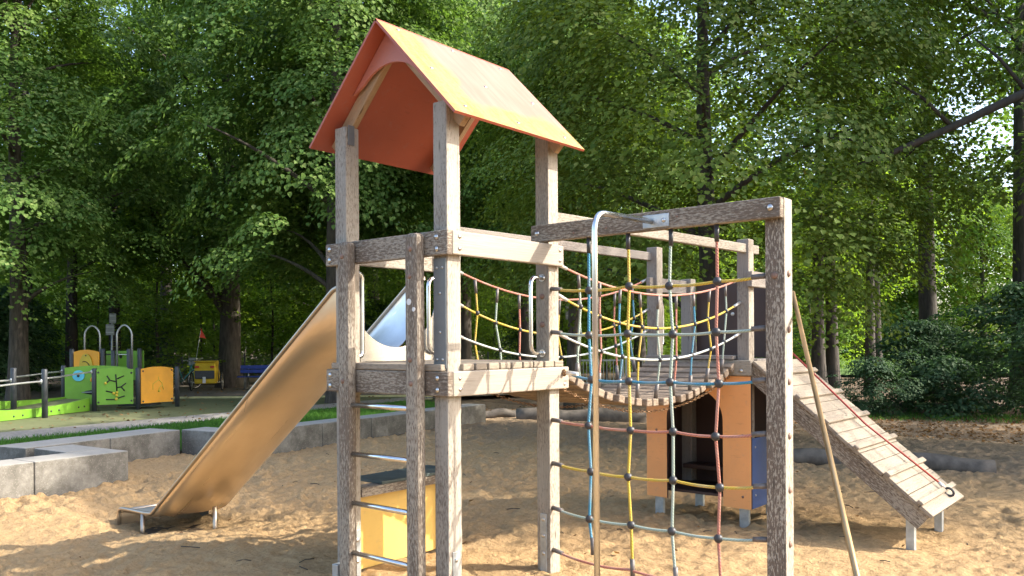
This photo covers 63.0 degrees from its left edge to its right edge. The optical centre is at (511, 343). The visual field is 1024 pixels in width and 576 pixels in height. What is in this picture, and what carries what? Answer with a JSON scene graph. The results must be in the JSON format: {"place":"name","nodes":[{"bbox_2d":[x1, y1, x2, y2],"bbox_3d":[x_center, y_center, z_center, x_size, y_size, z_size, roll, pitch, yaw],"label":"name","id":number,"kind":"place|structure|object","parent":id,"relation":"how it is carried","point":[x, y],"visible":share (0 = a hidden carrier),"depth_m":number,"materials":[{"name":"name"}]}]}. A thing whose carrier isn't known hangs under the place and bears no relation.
{"place":"outdoors","nodes":[
{"label":"outdoors","id":0,"kind":"place"},
{"bbox_2d":[0,397,401,431],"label":"rubber surface","id":1,"kind":"object","parent":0,"point":[193,407],"visible":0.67,"depth_m":19.39,"materials":[{"name":"rubber"}]},
{"bbox_2d":[0,324,179,420],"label":"play panel set","id":2,"kind":"object","parent":1,"relation":"on","point":[88,377],"visible":0.99,"depth_m":20.58,"materials":[{"name":"green plastic"}]},
{"bbox_2d":[10,387,403,429],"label":"fallen leaves","id":3,"kind":"object","parent":1,"relation":"on","point":[170,412],"visible":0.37,"depth_m":19.86,"materials":[{"name":"brown plant"}]},
{"bbox_2d":[133,395,432,398],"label":"kerb","id":4,"kind":"structure","parent":1,"relation":"on","point":[321,396],"depth_m":24.91,"materials":[{"name":"grey concrete"}]},
{"bbox_2d":[0,397,434,439],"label":"gravel path","id":5,"kind":"structure","parent":0,"point":[46,431],"depth_m":16.56,"materials":[{"name":"beige gravel"}]},
{"bbox_2d":[0,399,434,450],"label":"grass","id":6,"kind":"structure","parent":0,"point":[326,413],"depth_m":15.95,"materials":[{"name":"green plant"}]},
{"bbox_2d":[0,384,609,398],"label":"asphalt path","id":7,"kind":"structure","parent":0,"point":[184,391],"depth_m":28.23,"materials":[{"name":"grey asphalt"}]},
{"bbox_2d":[173,358,202,389],"bbox_3d":[-11.895,1.084,30.198,0.580,1.145,1.822,0,0,28],"label":"bicycle","id":8,"kind":"object","parent":7,"relation":"on","point":[191,361],"visible":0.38,"depth_m":30.50,"materials":[{"name":"metal"}]},
{"bbox_2d":[189,330,223,390],"bbox_3d":[-10.740,0.554,29.408,1.125,2.188,1.295,0,0,-12],"label":"bicycle trailer","id":9,"kind":"object","parent":7,"relation":"on","point":[206,372],"visible":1,"depth_m":28.92,"materials":[{"name":"fabric"}]},
{"bbox_2d":[237,365,268,388],"bbox_3d":[-8.949,1.192,30.181,1.800,0.864,0.602,0,0,-4],"label":"park bench","id":10,"kind":"object","parent":7,"relation":"on","point":[248,369],"visible":0.48,"depth_m":30.33,"materials":[{"name":"wood"}]},
{"bbox_2d":[4,0,1013,345],"label":"sky","id":11,"kind":"structure","parent":0,"point":[990,127],"materials":[{"name":"white"}]},
{"bbox_2d":[4,347,1023,533],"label":"ground","id":12,"kind":"structure","parent":0,"point":[493,398],"depth_m":25.11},
{"bbox_2d":[0,261,64,371],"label":"young tree","id":13,"kind":"object","parent":12,"relation":"on","point":[7,281],"visible":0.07,"depth_m":34.52,"materials":[{"name":"green plant"}]},
{"bbox_2d":[0,301,74,398],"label":"shrub","id":14,"kind":"object","parent":12,"relation":"on","point":[4,327],"visible":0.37,"depth_m":26.61,"materials":[{"name":"green plant"}]},
{"bbox_2d":[0,283,88,391],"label":"shrub","id":15,"kind":"object","parent":12,"relation":"on","point":[38,310],"visible":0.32,"depth_m":29.95,"materials":[{"name":"green plant"}]},
{"bbox_2d":[1,253,101,375],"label":"tree","id":16,"kind":"object","parent":12,"relation":"on","point":[47,280],"visible":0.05,"depth_m":49.68,"materials":[{"name":"green plant"}]},
{"bbox_2d":[0,36,120,357],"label":"tree","id":17,"kind":"object","parent":12,"relation":"on","point":[31,202],"visible":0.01,"depth_m":51.40,"materials":[{"name":"green plant"}]},
{"bbox_2d":[0,3,158,373],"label":"tree","id":18,"kind":"object","parent":12,"relation":"on","point":[29,274],"visible":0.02,"depth_m":32.88,"materials":[{"name":"green plant"}]},
{"bbox_2d":[35,238,130,375],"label":"tree","id":19,"kind":"object","parent":12,"relation":"on","point":[50,291],"visible":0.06,"depth_m":48.54,"materials":[{"name":"green plant"}]},
{"bbox_2d":[32,188,135,370],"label":"tree","id":20,"kind":"object","parent":12,"relation":"on","point":[80,318],"visible":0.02,"depth_m":52.52,"materials":[{"name":"green plant"}]},
{"bbox_2d":[0,27,177,367],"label":"tree","id":21,"kind":"object","parent":12,"relation":"on","point":[71,327],"visible":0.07,"depth_m":30.82,"materials":[{"name":"green plant"}]},
{"bbox_2d":[33,235,174,373],"bbox_3d":[-17.565,-1.384,35.403,6.722,6.642,5.556,0,0,-15],"label":"young tree","id":22,"kind":"object","parent":12,"relation":"on","point":[79,309],"visible":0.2,"depth_m":35.11,"materials":[{"name":"green plant"}]},
{"bbox_2d":[0,48,213,350],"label":"tree","id":23,"kind":"object","parent":12,"relation":"on","point":[114,310],"visible":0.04,"depth_m":31.20,"materials":[{"name":"green plant"}]},
{"bbox_2d":[0,106,216,363],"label":"tree","id":24,"kind":"object","parent":12,"relation":"on","point":[99,268],"visible":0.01,"depth_m":50.00,"materials":[{"name":"green plant"}]},
{"bbox_2d":[106,313,115,349],"bbox_3d":[-12.947,0.448,26.988,0.340,2.861,0.084,0,0,0],"label":"sign post","id":25,"kind":"object","parent":12,"relation":"on","point":[110,327],"visible":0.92,"depth_m":26.96,"materials":[{"name":"metal"}]},
{"bbox_2d":[0,0,250,400],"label":"tree","id":26,"kind":"object","parent":12,"relation":"on","point":[56,174],"visible":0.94,"depth_m":23.40,"materials":[{"name":"green plant"}]},
{"bbox_2d":[36,16,248,365],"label":"tree","id":27,"kind":"object","parent":12,"relation":"on","point":[167,290],"depth_m":40.76,"materials":[{"name":"green plant"}]},
{"bbox_2d":[95,263,194,372],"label":"tree","id":28,"kind":"object","parent":12,"relation":"on","point":[138,319],"visible":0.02,"depth_m":48.49,"materials":[{"name":"green plant"}]},
{"bbox_2d":[50,200,260,376],"bbox_3d":[-13.148,-1.733,30.901,7.405,7.318,6.121,0,0,-23],"label":"sapling","id":29,"kind":"object","parent":12,"relation":"on","point":[159,321],"visible":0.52,"depth_m":30.50,"materials":[{"name":"green plant"}]},
{"bbox_2d":[121,313,196,382],"bbox_3d":[-16.018,0.320,37.664,3.811,3.492,3.981,0,0,-1],"label":"undergrowth shrub","id":30,"kind":"object","parent":12,"relation":"on","point":[147,355],"visible":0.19,"depth_m":37.19,"materials":[{"name":"green plant"}]},
{"bbox_2d":[107,262,219,368],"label":"young tree","id":31,"kind":"object","parent":12,"relation":"on","point":[140,282],"visible":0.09,"depth_m":44.93,"materials":[{"name":"green plant"}]},
{"bbox_2d":[82,115,274,370],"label":"tree","id":32,"kind":"object","parent":12,"relation":"on","point":[201,164],"visible":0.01,"depth_m":53.37,"materials":[{"name":"green plant"}]},
{"bbox_2d":[128,256,265,384],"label":"young tree","id":33,"kind":"object","parent":12,"relation":"on","point":[181,332],"visible":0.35,"depth_m":35.74,"materials":[{"name":"green plant"}]},
{"bbox_2d":[28,0,385,387],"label":"tree","id":34,"kind":"object","parent":12,"relation":"on","point":[229,353],"visible":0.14,"depth_m":28.07,"materials":[{"name":"green plant"}]},
{"bbox_2d":[176,274,266,372],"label":"young tree","id":35,"kind":"object","parent":12,"relation":"on","point":[213,349],"visible":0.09,"depth_m":42.00,"materials":[{"name":"green plant"}]},
{"bbox_2d":[174,249,284,374],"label":"tree","id":36,"kind":"object","parent":12,"relation":"on","point":[250,281],"visible":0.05,"depth_m":49.64,"materials":[{"name":"green plant"}]},
{"bbox_2d":[0,404,485,498],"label":"sandpit wall","id":37,"kind":"structure","parent":12,"relation":"on","point":[59,466],"depth_m":10.66,"materials":[{"name":"concrete"}]},
{"bbox_2d":[185,239,325,374],"bbox_3d":[-10.659,-1.697,37.105,7.297,7.211,6.032,0,0,-16],"label":"young tree","id":38,"kind":"object","parent":12,"relation":"on","point":[270,324],"visible":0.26,"depth_m":36.95,"materials":[{"name":"green plant"}]},
{"bbox_2d":[243,258,298,359],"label":"tree","id":39,"kind":"object","parent":12,"relation":"on","point":[268,337],"visible":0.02,"depth_m":60.59,"materials":[{"name":"green plant"}]},
{"bbox_2d":[245,269,322,364],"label":"tree","id":40,"kind":"object","parent":12,"relation":"on","point":[275,351],"visible":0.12,"depth_m":46.63,"materials":[{"name":"green plant"}]},
{"bbox_2d":[61,0,532,408],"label":"tree","id":41,"kind":"object","parent":12,"relation":"on","point":[305,87],"visible":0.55,"depth_m":21.13,"materials":[{"name":"green plant"}]},
{"bbox_2d":[177,0,465,283],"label":"tree","id":42,"kind":"object","parent":12,"relation":"on","point":[256,53],"visible":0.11,"depth_m":25.02,"materials":[{"name":"green plant"}]},
{"bbox_2d":[263,241,394,348],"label":"young tree","id":43,"kind":"object","parent":12,"relation":"on","point":[317,295],"visible":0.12,"depth_m":34.76,"materials":[{"name":"green plant"}]},
{"bbox_2d":[145,352,514,384],"bbox_3d":[-7.119,1.053,34.148,17.456,1.380,0.416,0,0,-3],"label":"fence","id":44,"kind":"object","parent":12,"relation":"on","point":[264,362],"visible":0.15,"depth_m":33.88,"materials":[{"name":"green metal"}]},
{"bbox_2d":[268,15,423,313],"bbox_3d":[-6.592,-7.215,39.274,10.806,18.223,11.305,0,0,18],"label":"tree","id":45,"kind":"object","parent":12,"relation":"on","point":[371,297],"depth_m":38.70,"materials":[{"name":"green plant"}]},
{"bbox_2d":[248,125,486,364],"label":"tree","id":46,"kind":"object","parent":12,"relation":"on","point":[269,297],"visible":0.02,"depth_m":44.85,"materials":[{"name":"green plant"}]},
{"bbox_2d":[365,298,405,361],"bbox_3d":[-6.173,0.025,36.118,4.627,4.058,4.430,0,0,-20],"label":"undergrowth shrub","id":47,"kind":"object","parent":12,"relation":"on","point":[378,305],"visible":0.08,"depth_m":35.52,"materials":[{"name":"green plant"}]},
{"bbox_2d":[365,269,424,316],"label":"tree","id":48,"kind":"object","parent":12,"relation":"on","point":[389,279],"visible":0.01,"depth_m":51.19,"materials":[{"name":"green plant"}]},
{"bbox_2d":[365,269,433,345],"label":"young tree","id":49,"kind":"object","parent":12,"relation":"on","point":[397,286],"visible":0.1,"depth_m":35.75,"materials":[{"name":"green plant"}]},
{"bbox_2d":[296,0,584,359],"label":"tree","id":50,"kind":"object","parent":12,"relation":"on","point":[466,345],"visible":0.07,"depth_m":25.23,"materials":[{"name":"green plant"}]},
{"bbox_2d":[404,258,517,359],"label":"young tree","id":51,"kind":"object","parent":12,"relation":"on","point":[481,322],"visible":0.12,"depth_m":35.19,"materials":[{"name":"green plant"}]},
{"bbox_2d":[386,218,585,352],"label":"tree","id":52,"kind":"object","parent":12,"relation":"on","point":[494,314],"depth_m":57.81,"materials":[{"name":"green plant"}]},
{"bbox_2d":[471,268,533,359],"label":"young tree","id":53,"kind":"object","parent":12,"relation":"on","point":[493,336],"visible":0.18,"depth_m":45.39,"materials":[{"name":"green plant"}]},
{"bbox_2d":[470,263,534,359],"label":"tree","id":54,"kind":"object","parent":12,"relation":"on","point":[485,339],"visible":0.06,"depth_m":49.36,"materials":[{"name":"green plant"}]},
{"bbox_2d":[0,417,1023,575],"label":"sand","id":55,"kind":"structure","parent":12,"relation":"on","point":[42,534],"depth_m":7.33,"materials":[{"name":"beige sand"}]},
{"bbox_2d":[117,18,963,575],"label":"climbing frame","id":56,"kind":"object","parent":55,"relation":"on","point":[731,392],"visible":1,"depth_m":5.62,"materials":[{"name":"brown wood"}]},
{"bbox_2d":[793,448,996,472],"bbox_3d":[4.654,1.475,10.401,2.395,0.291,0.237,0,0,22],"label":"log","id":57,"kind":"object","parent":55,"relation":"on","point":[933,461],"visible":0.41,"depth_m":10.10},
{"bbox_2d":[491,303,584,368],"bbox_3d":[1.179,-0.017,38.066,4.619,4.051,4.422,0,0,-14],"label":"undergrowth shrub","id":58,"kind":"object","parent":12,"relation":"on","point":[511,341],"visible":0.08,"depth_m":37.60,"materials":[{"name":"green plant"}]},
{"bbox_2d":[423,1,667,359],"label":"tree","id":59,"kind":"object","parent":12,"relation":"on","point":[524,349],"depth_m":32.72,"materials":[{"name":"green plant"}]},
{"bbox_2d":[500,306,591,371],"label":"tree","id":60,"kind":"object","parent":12,"relation":"on","point":[566,332],"depth_m":51.73,"materials":[{"name":"green plant"}]},
{"bbox_2d":[491,263,620,373],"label":"young tree","id":61,"kind":"object","parent":12,"relation":"on","point":[562,329],"visible":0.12,"depth_m":36.54,"materials":[{"name":"green plant"}]},
{"bbox_2d":[410,0,743,409],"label":"tree","id":62,"kind":"object","parent":12,"relation":"on","point":[571,350],"visible":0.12,"depth_m":20.60,"materials":[{"name":"green plant"}]},
{"bbox_2d":[559,290,630,365],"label":"young tree","id":63,"kind":"object","parent":12,"relation":"on","point":[602,333],"depth_m":47.20,"materials":[{"name":"green plant"}]},
{"bbox_2d":[499,127,698,355],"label":"tree","id":64,"kind":"object","parent":12,"relation":"on","point":[590,314],"depth_m":56.83,"materials":[{"name":"green plant"}]},
{"bbox_2d":[581,359,642,383],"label":"metal gate","id":65,"kind":"structure","parent":12,"relation":"on","point":[606,360],"depth_m":30.98,"materials":[{"name":"metal"}]},
{"bbox_2d":[558,239,679,379],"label":"young tree","id":66,"kind":"object","parent":12,"relation":"on","point":[607,343],"visible":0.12,"depth_m":36.63,"materials":[{"name":"green plant"}]},
{"bbox_2d":[584,281,680,372],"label":"tree","id":67,"kind":"object","parent":12,"relation":"on","point":[632,336],"visible":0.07,"depth_m":48.72,"materials":[{"name":"green plant"}]},
{"bbox_2d":[598,243,719,368],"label":"young tree","id":68,"kind":"object","parent":12,"relation":"on","point":[666,342],"visible":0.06,"depth_m":38.25,"materials":[{"name":"green plant"}]},
{"bbox_2d":[563,23,760,371],"bbox_3d":[5.193,-6.170,36.515,9.517,15.964,9.393,0,0,-29],"label":"tree","id":69,"kind":"object","parent":12,"relation":"on","point":[643,345],"visible":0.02,"depth_m":36.24,"materials":[{"name":"green plant"}]},
{"bbox_2d":[609,182,735,368],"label":"tree","id":70,"kind":"object","parent":12,"relation":"on","point":[679,307],"visible":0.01,"depth_m":53.28,"materials":[{"name":"green plant"}]},
{"bbox_2d":[664,270,699,353],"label":"tree","id":71,"kind":"object","parent":12,"relation":"on","point":[679,315],"visible":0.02,"depth_m":50.84,"materials":[{"name":"green plant"}]},
{"bbox_2d":[633,69,776,352],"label":"tree","id":72,"kind":"object","parent":12,"relation":"on","point":[721,266],"depth_m":43.05,"materials":[{"name":"green plant"}]},
{"bbox_2d":[646,165,764,357],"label":"tree","id":73,"kind":"object","parent":12,"relation":"on","point":[729,233],"depth_m":59.68,"materials":[{"name":"green plant"}]},
{"bbox_2d":[723,157,845,349],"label":"tree","id":74,"kind":"object","parent":12,"relation":"on","point":[792,203],"visible":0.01,"depth_m":80.62,"materials":[{"name":"green plant"}]},
{"bbox_2d":[690,0,944,382],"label":"tree","id":75,"kind":"object","parent":12,"relation":"on","point":[818,362],"visible":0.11,"depth_m":31.27,"materials":[{"name":"green plant"}]},
{"bbox_2d":[720,15,958,386],"bbox_3d":[11.954,-5.466,31.508,8.499,14.444,8.610,0,0,-2],"label":"tree","id":76,"kind":"object","parent":12,"relation":"on","point":[832,357],"visible":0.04,"depth_m":31.56,"materials":[{"name":"green plant"}]},
{"bbox_2d":[825,357,929,417],"bbox_3d":[8.390,1.053,19.329,2.436,1.570,2.354,0,0,36],"label":"shrub","id":77,"kind":"object","parent":12,"relation":"on","point":[868,369],"visible":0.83,"depth_m":18.88,"materials":[{"name":"green plant"}]},
{"bbox_2d":[792,5,964,388],"bbox_3d":[12.850,-5.233,29.849,5.905,13.943,6.178,0,0,35],"label":"tree","id":78,"kind":"object","parent":12,"relation":"on","point":[871,342],"visible":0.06,"depth_m":29.89,"materials":[{"name":"green plant"}]},
{"bbox_2d":[796,104,986,376],"bbox_3d":[17.153,-5.125,39.981,8.157,13.684,8.051,0,0,-35],"label":"tree","id":79,"kind":"object","parent":12,"relation":"on","point":[878,323],"visible":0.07,"depth_m":39.87,"materials":[{"name":"green plant"}]},
{"bbox_2d":[763,0,1023,400],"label":"tree","id":80,"kind":"object","parent":12,"relation":"on","point":[927,302],"visible":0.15,"depth_m":24.05,"materials":[{"name":"green plant"}]},
{"bbox_2d":[813,364,1023,412],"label":"fence","id":81,"kind":"object","parent":12,"relation":"on","point":[998,379],"visible":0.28,"depth_m":19.64,"materials":[{"name":"green metal"}]},
{"bbox_2d":[841,319,1003,412],"bbox_3d":[10.063,0.660,21.033,4.062,2.569,3.538,0,0,-40],"label":"shrub","id":82,"kind":"object","parent":12,"relation":"on","point":[921,330],"visible":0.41,"depth_m":20.57,"materials":[{"name":"green plant"}]},
{"bbox_2d":[884,318,981,402],"bbox_3d":[11.472,0.559,22.502,2.752,2.522,2.875,0,0,-29],"label":"shrub","id":83,"kind":"object","parent":12,"relation":"on","point":[947,347],"visible":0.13,"depth_m":22.34,"materials":[{"name":"green plant"}]},
{"bbox_2d":[850,0,1023,405],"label":"tree","id":84,"kind":"object","parent":12,"relation":"on","point":[1017,113],"visible":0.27,"depth_m":21.87,"materials":[{"name":"green plant"}]},
{"bbox_2d":[868,411,1023,423],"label":"sparse grass","id":85,"kind":"structure","parent":12,"relation":"on","point":[1007,416],"depth_m":17.97,"materials":[{"name":"green plant"}]},
{"bbox_2d":[883,355,1015,419],"bbox_3d":[9.817,1.101,18.946,3.014,1.765,2.643,0,0,4],"label":"shrub","id":86,"kind":"object","parent":12,"relation":"on","point":[936,375],"visible":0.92,"depth_m":18.55,"materials":[{"name":"green plant"}]},
{"bbox_2d":[927,280,1023,415],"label":"shrub","id":87,"kind":"object","parent":12,"relation":"on","point":[1013,294],"visible":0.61,"depth_m":20.53,"materials":[{"name":"green plant"}]},
{"bbox_2d":[946,317,1023,417],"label":"shrub","id":88,"kind":"object","parent":12,"relation":"on","point":[1020,339],"visible":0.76,"depth_m":18.76,"materials":[{"name":"green plant"}]},
{"bbox_2d":[79,465,1013,561],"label":"fallen leaves","id":89,"kind":"object","parent":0,"point":[573,535],"visible":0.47,"depth_m":6.67,"materials":[{"name":"brown plant"}]},
{"bbox_2d":[155,451,967,569],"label":"twigs","id":90,"kind":"object","parent":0,"point":[507,509],"visible":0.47,"depth_m":6.67,"materials":[{"name":"brown wood"}]},
{"bbox_2d":[461,401,1023,443],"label":"soil","id":91,"kind":"structure","parent":0,"point":[492,406],"depth_m":16.20,"materials":[{"name":"brown soil"}]},
{"bbox_2d":[486,408,515,417],"bbox_3d":[-0.449,1.553,18.448,1.172,0.255,0.205,0,0,-15],"label":"log","id":92,"kind":"object","parent":91,"relation":"on","point":[501,412],"visible":0.41,"depth_m":18.42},
{"bbox_2d":[486,405,640,410],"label":"fallen leaves","id":93,"kind":"object","parent":91,"relation":"on","point":[534,406],"visible":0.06,"depth_m":21.45,"materials":[{"name":"brown plant"}]},
{"bbox_2d":[516,408,646,422],"bbox_3d":[1.427,1.522,17.325,2.698,0.395,0.345,0,0,8],"label":"log","id":94,"kind":"object","parent":91,"relation":"on","point":[609,415],"visible":0.46,"depth_m":17.16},
{"bbox_2d":[459,0,1023,365],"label":"tree","id":95,"kind":"object","parent":91,"relation":"on","point":[627,105],"visible":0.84,"depth_m":11.39,"materials":[{"name":"green plant"}]},
{"bbox_2d":[793,416,1023,444],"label":"fallen leaves","id":96,"kind":"object","parent":91,"relation":"on","point":[956,434],"visible":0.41,"depth_m":15.74,"materials":[{"name":"brown plant"}]},
{"bbox_2d":[829,0,1023,230],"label":"tree","id":97,"kind":"object","parent":91,"relation":"on","point":[950,128],"visible":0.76,"depth_m":12.42,"materials":[{"name":"green plant"}]},
{"bbox_2d":[839,353,1008,374],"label":"lawn","id":98,"kind":"structure","parent":0,"point":[843,370],"depth_m":51.48,"materials":[{"name":"green plant"}]},
{"bbox_2d":[719,222,812,357],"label":"tree","id":99,"kind":"object","parent":98,"relation":"on","point":[763,272],"visible":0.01,"depth_m":75.37,"materials":[{"name":"green plant"}]},
{"bbox_2d":[754,313,850,363],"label":"shrub","id":100,"kind":"object","parent":98,"relation":"on","point":[794,349],"visible":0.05,"depth_m":53.23,"materials":[{"name":"green plant"}]},
{"bbox_2d":[761,226,865,368],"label":"tree","id":101,"kind":"object","parent":98,"relation":"on","point":[842,360],"visible":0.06,"depth_m":50.98,"materials":[{"name":"green plant"}]},
{"bbox_2d":[801,188,863,352],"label":"tree","id":102,"kind":"object","parent":98,"relation":"on","point":[838,262],"depth_m":81.61,"materials":[{"name":"green plant"}]},
{"bbox_2d":[792,211,909,358],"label":"tree","id":103,"kind":"object","parent":98,"relation":"on","point":[863,352],"visible":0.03,"depth_m":78.84,"materials":[{"name":"green plant"}]},
{"bbox_2d":[825,201,900,356],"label":"tree","id":104,"kind":"object","parent":98,"relation":"on","point":[858,342],"depth_m":85.61,"materials":[{"name":"green plant"}]},
{"bbox_2d":[801,169,971,357],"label":"tree","id":105,"kind":"object","parent":98,"relation":"on","point":[909,313],"visible":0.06,"depth_m":78.05,"materials":[{"name":"green plant"}]},
{"bbox_2d":[840,204,948,355],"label":"tree","id":106,"kind":"object","parent":98,"relation":"on","point":[906,299],"visible":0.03,"depth_m":82.30,"materials":[{"name":"green plant"}]},
{"bbox_2d":[896,168,1000,342],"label":"tree","id":107,"kind":"object","parent":98,"relation":"on","point":[953,323],"visible":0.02,"depth_m":87.85,"materials":[{"name":"green plant"}]},
{"bbox_2d":[890,180,1012,356],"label":"tree","id":108,"kind":"object","parent":98,"relation":"on","point":[1005,229],"visible":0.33,"depth_m":76.24,"materials":[{"name":"green plant"}]},
{"bbox_2d":[936,197,1012,353],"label":"tree","id":109,"kind":"object","parent":98,"relation":"on","point":[990,276],"visible":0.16,"depth_m":83.91,"materials":[{"name":"green plant"}]}
]}

